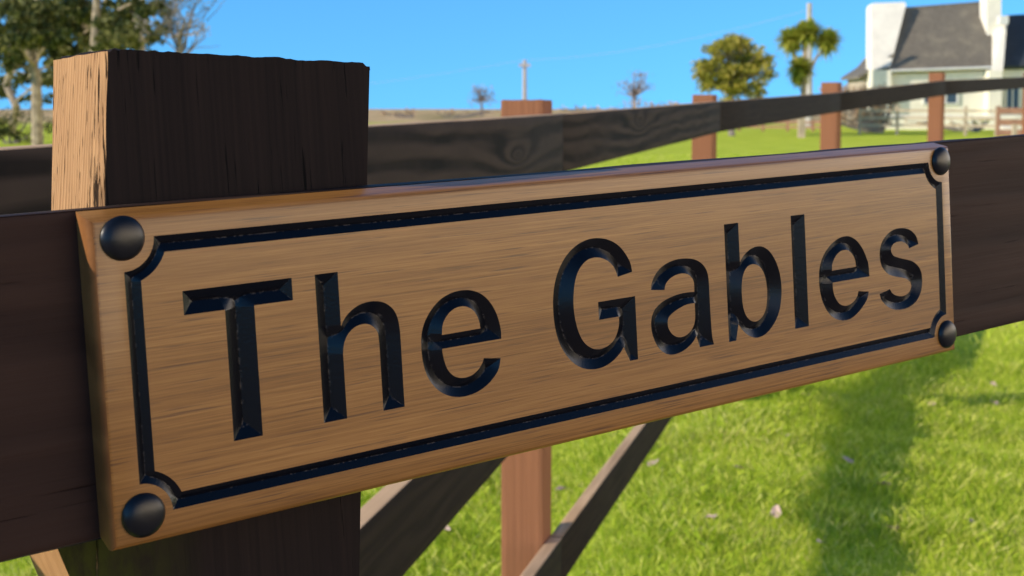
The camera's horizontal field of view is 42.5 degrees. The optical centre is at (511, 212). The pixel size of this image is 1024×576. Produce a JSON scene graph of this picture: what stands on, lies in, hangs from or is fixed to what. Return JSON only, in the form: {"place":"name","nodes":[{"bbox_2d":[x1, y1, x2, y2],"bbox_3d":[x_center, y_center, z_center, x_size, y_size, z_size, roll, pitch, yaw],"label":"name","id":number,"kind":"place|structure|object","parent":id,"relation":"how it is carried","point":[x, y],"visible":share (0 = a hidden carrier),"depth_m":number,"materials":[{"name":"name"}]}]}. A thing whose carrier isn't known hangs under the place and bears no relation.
{"place":"outdoors","nodes":[
{"label":"outdoors","id":0,"kind":"place"},
{"bbox_2d":[0,109,1023,575],"bbox_3d":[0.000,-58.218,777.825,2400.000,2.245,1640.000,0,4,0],"label":"ground","id":1,"kind":"structure","parent":0,"point":[758,141],"depth_m":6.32,"materials":[{"name":"green plant"}]},
{"bbox_2d":[0,103,52,143],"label":"bush","id":2,"kind":"object","parent":1,"relation":"on","point":[26,137],"visible":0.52,"depth_m":39.90,"materials":[{"name":"green plant"}]},
{"bbox_2d":[0,0,81,145],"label":"evergreen tree","id":3,"kind":"object","parent":1,"relation":"on","point":[34,23],"visible":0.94,"depth_m":35.03,"materials":[{"name":"green plant"}]},
{"bbox_2d":[0,0,90,132],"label":"evergreen tree","id":4,"kind":"object","parent":1,"relation":"on","point":[9,92],"visible":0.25,"depth_m":48.01,"materials":[{"name":"green plant"}]},
{"bbox_2d":[34,0,112,59],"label":"evergreen tree","id":5,"kind":"object","parent":1,"relation":"on","point":[81,35],"visible":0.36,"depth_m":37.11,"materials":[{"name":"green plant"}]},
{"bbox_2d":[0,0,177,73],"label":"evergreen tree","id":6,"kind":"object","parent":1,"relation":"on","point":[161,5],"visible":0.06,"depth_m":52.54,"materials":[{"name":"green plant"}]},
{"bbox_2d":[88,0,166,51],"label":"evergreen tree","id":7,"kind":"object","parent":1,"relation":"on","point":[116,32],"visible":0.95,"depth_m":32.68,"materials":[{"name":"green plant"}]},
{"bbox_2d":[131,0,224,52],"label":"bare tree","id":8,"kind":"object","parent":1,"relation":"on","point":[179,36],"visible":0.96,"depth_m":32.67,"materials":[{"name":"grey plant"}]},
{"bbox_2d":[379,107,415,117],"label":"bush","id":9,"kind":"object","parent":1,"relation":"on","point":[405,115],"visible":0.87,"depth_m":87.73,"materials":[{"name":"brown plant"}]},
{"bbox_2d":[436,108,499,117],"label":"bush","id":10,"kind":"object","parent":1,"relation":"on","point":[468,115],"visible":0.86,"depth_m":87.71,"materials":[{"name":"brown plant"}]},
{"bbox_2d":[468,83,499,115],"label":"tree","id":11,"kind":"object","parent":1,"relation":"on","point":[480,97],"visible":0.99,"depth_m":94.31,"materials":[{"name":"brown plant"}]},
{"bbox_2d":[0,48,1023,575],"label":"front fence","id":12,"kind":"object","parent":1,"relation":"on","point":[134,128],"visible":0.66,"depth_m":0.65,"materials":[{"name":"brown wood"}]},
{"bbox_2d":[76,143,956,550],"bbox_3d":[0.067,0.050,0.771,0.629,0.151,0.018,-6,4,-37],"label":"house sign","id":13,"kind":"object","parent":12,"relation":"attached to","point":[256,357],"visible":1,"depth_m":0.70,"materials":[{"name":"brown wood"}]},
{"bbox_2d":[0,72,1023,575],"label":"paddock fence","id":14,"kind":"object","parent":1,"relation":"on","point":[402,524],"visible":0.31,"depth_m":3.48,"materials":[{"name":"brown wood"}]},
{"bbox_2d":[519,60,530,99],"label":"telegraph pole","id":15,"kind":"object","parent":1,"relation":"on","point":[524,65],"visible":0.68,"depth_m":89.45,"materials":[{"name":"grey wood"}]},
{"bbox_2d":[555,486,568,489],"bbox_3d":[0.202,1.133,5.411,0.072,0.012,0.037,3,1,-36],"label":"fallen leaf","id":16,"kind":"object","parent":1,"relation":"on","point":[560,487],"visible":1,"depth_m":5.42,"materials":[{"name":"beige plant"}]},
{"bbox_2d":[558,104,618,111],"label":"bush","id":17,"kind":"object","parent":1,"relation":"on","point":[584,107],"visible":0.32,"depth_m":87.70,"materials":[{"name":"brown plant"}]},
{"bbox_2d":[614,69,654,107],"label":"tree","id":18,"kind":"object","parent":1,"relation":"on","point":[634,93],"visible":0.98,"depth_m":94.40,"materials":[{"name":"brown plant"}]},
{"bbox_2d":[618,96,678,107],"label":"bush","id":19,"kind":"object","parent":1,"relation":"on","point":[645,103],"visible":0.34,"depth_m":87.69,"materials":[{"name":"brown plant"}]},
{"bbox_2d":[647,459,658,466],"bbox_3d":[0.624,1.101,5.808,0.065,0.008,0.032,-26,36,-18],"label":"fallen leaf","id":20,"kind":"object","parent":1,"relation":"on","point":[651,461],"visible":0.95,"depth_m":5.81,"materials":[{"name":"beige plant"}]},
{"bbox_2d":[690,32,779,135],"bbox_3d":[8.111,-4.646,47.757,3.608,3.960,2.650,0,4,0],"label":"round tree","id":21,"kind":"object","parent":1,"relation":"on","point":[730,76],"visible":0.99,"depth_m":47.05,"materials":[{"name":"green plant"}]},
{"bbox_2d":[770,505,780,517],"bbox_3d":[1.028,1.158,5.117,0.045,0.012,0.083,-17,22,20],"label":"fallen leaf","id":22,"kind":"object","parent":1,"relation":"on","point":[776,508],"visible":1,"depth_m":5.12,"materials":[{"name":"beige plant"}]},
{"bbox_2d":[738,119,819,131],"bbox_3d":[11.484,-3.543,54.900,4.291,0.709,0.164,2,5,29],"label":"fence","id":23,"kind":"object","parent":1,"relation":"on","point":[812,127],"visible":0.38,"depth_m":54.81,"materials":[{"name":"wood"}]},
{"bbox_2d":[798,118,804,137],"bbox_3d":[10.101,-3.012,45.904,0.220,0.990,0.200,0,4,0],"label":"stake","id":24,"kind":"object","parent":1,"relation":"on","point":[801,127],"visible":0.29,"depth_m":45.81,"materials":[{"name":"beige wood"}]},
{"bbox_2d":[773,17,843,130],"bbox_3d":[11.155,-5.094,49.638,2.829,4.572,1.678,2,5,23],"label":"cabbage palm","id":25,"kind":"object","parent":1,"relation":"on","point":[803,34],"visible":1,"depth_m":49.49,"materials":[{"name":"green plant"}]},
{"bbox_2d":[805,3,812,128],"bbox_3d":[13.507,-6.543,59.676,0.366,5.875,0.336,0,4,0],"label":"telegraph pole","id":26,"kind":"object","parent":1,"relation":"on","point":[809,85],"visible":0.23,"depth_m":59.57,"materials":[{"name":"grey wood"}]},
{"bbox_2d":[371,10,806,83],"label":"telephone wire","id":27,"kind":"object","parent":26,"relation":"attached to","point":[605,53],"visible":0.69,"depth_m":77.80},
{"bbox_2d":[842,456,853,462],"bbox_3d":[1.533,1.129,6.012,0.062,0.008,0.031,30,36,32],"label":"fallen leaf","id":28,"kind":"object","parent":1,"relation":"on","point":[849,460],"visible":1,"depth_m":6.01,"materials":[{"name":"grey plant"}]},
{"bbox_2d":[818,82,901,132],"bbox_3d":[13.737,-4.090,51.828,3.321,2.189,0.779,0,4,0],"label":"bush","id":29,"kind":"object","parent":1,"relation":"on","point":[854,125],"visible":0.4,"depth_m":51.82,"materials":[{"name":"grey plant"}]},
{"bbox_2d":[886,525,900,529],"bbox_3d":[1.450,1.196,5.018,0.081,0.014,0.042,27,-35,-37],"label":"fallen leaf","id":30,"kind":"object","parent":1,"relation":"on","point":[897,527],"visible":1,"depth_m":5.02,"materials":[{"name":"brown plant"}]},
{"bbox_2d":[858,106,996,135],"bbox_3d":[15.423,-3.318,48.919,4.984,1.304,0.201,2,5,24],"label":"field fence","id":31,"kind":"object","parent":1,"relation":"on","point":[897,110],"visible":0.75,"depth_m":49.01,"materials":[{"name":"wood"}]},
{"bbox_2d":[841,0,1023,124],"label":"white cottage","id":32,"kind":"structure","parent":1,"relation":"on","point":[980,39],"depth_m":62.35,"materials":[{"name":"paint"}]},
{"bbox_2d":[922,94,958,104],"bbox_3d":[20.104,-5.440,61.756,1.657,0.731,0.180,0,4,0],"label":"window","id":33,"kind":"structure","parent":32,"relation":"in","point":[949,99],"depth_m":61.71,"materials":[{"name":"white glass"}]},
{"bbox_2d":[1004,89,1019,107],"bbox_3d":[23.705,-5.431,62.358,0.687,1.059,0.180,0,4,0],"label":"window","id":34,"kind":"structure","parent":32,"relation":"in","point":[1012,96],"depth_m":62.30,"materials":[{"name":"white glass"}]},
{"bbox_2d":[905,119,986,130],"bbox_3d":[18.146,-3.605,54.883,3.571,0.738,0.388,0,4,0],"label":"bush","id":35,"kind":"object","parent":1,"relation":"on","point":[953,128],"visible":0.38,"depth_m":54.85,"materials":[{"name":"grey plant"}]},
{"bbox_2d":[885,115,1021,129],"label":"garden wall","id":36,"kind":"structure","parent":1,"relation":"on","point":[947,121],"depth_m":57.66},
{"bbox_2d":[970,116,991,131],"bbox_3d":[19.203,-3.554,53.883,0.856,0.794,0.306,0,4,0],"label":"bush","id":37,"kind":"object","parent":1,"relation":"on","point":[977,129],"visible":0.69,"depth_m":53.86,"materials":[{"name":"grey plant"}]},
{"bbox_2d":[996,106,1021,135],"bbox_3d":[18.689,-3.180,47.180,2.474,1.304,0.153,1,4,15],"label":"garden gate fence","id":38,"kind":"object","parent":1,"relation":"on","point":[999,121],"visible":0.76,"depth_m":47.34,"materials":[{"name":"wood"}]},
{"bbox_2d":[1011,124,1016,134],"bbox_3d":[15.237,-2.336,39.913,0.120,0.687,0.150,0,4,0],"label":"stake","id":39,"kind":"object","parent":1,"relation":"on","point":[1014,130],"visible":0.36,"depth_m":39.83,"materials":[{"name":"beige wood"}]},
{"bbox_2d":[0,0,1023,108],"label":"sky","id":40,"kind":"structure","parent":0,"point":[398,40],"materials":[{"name":"blue"}]},
{"bbox_2d":[1000,125,1020,129],"bbox_3d":[18.955,-3.136,50.150,0.924,0.395,0.518,0,4,0],"label":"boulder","id":41,"kind":"object","parent":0,"point":[1006,127],"visible":0.38,"depth_m":49.94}
]}

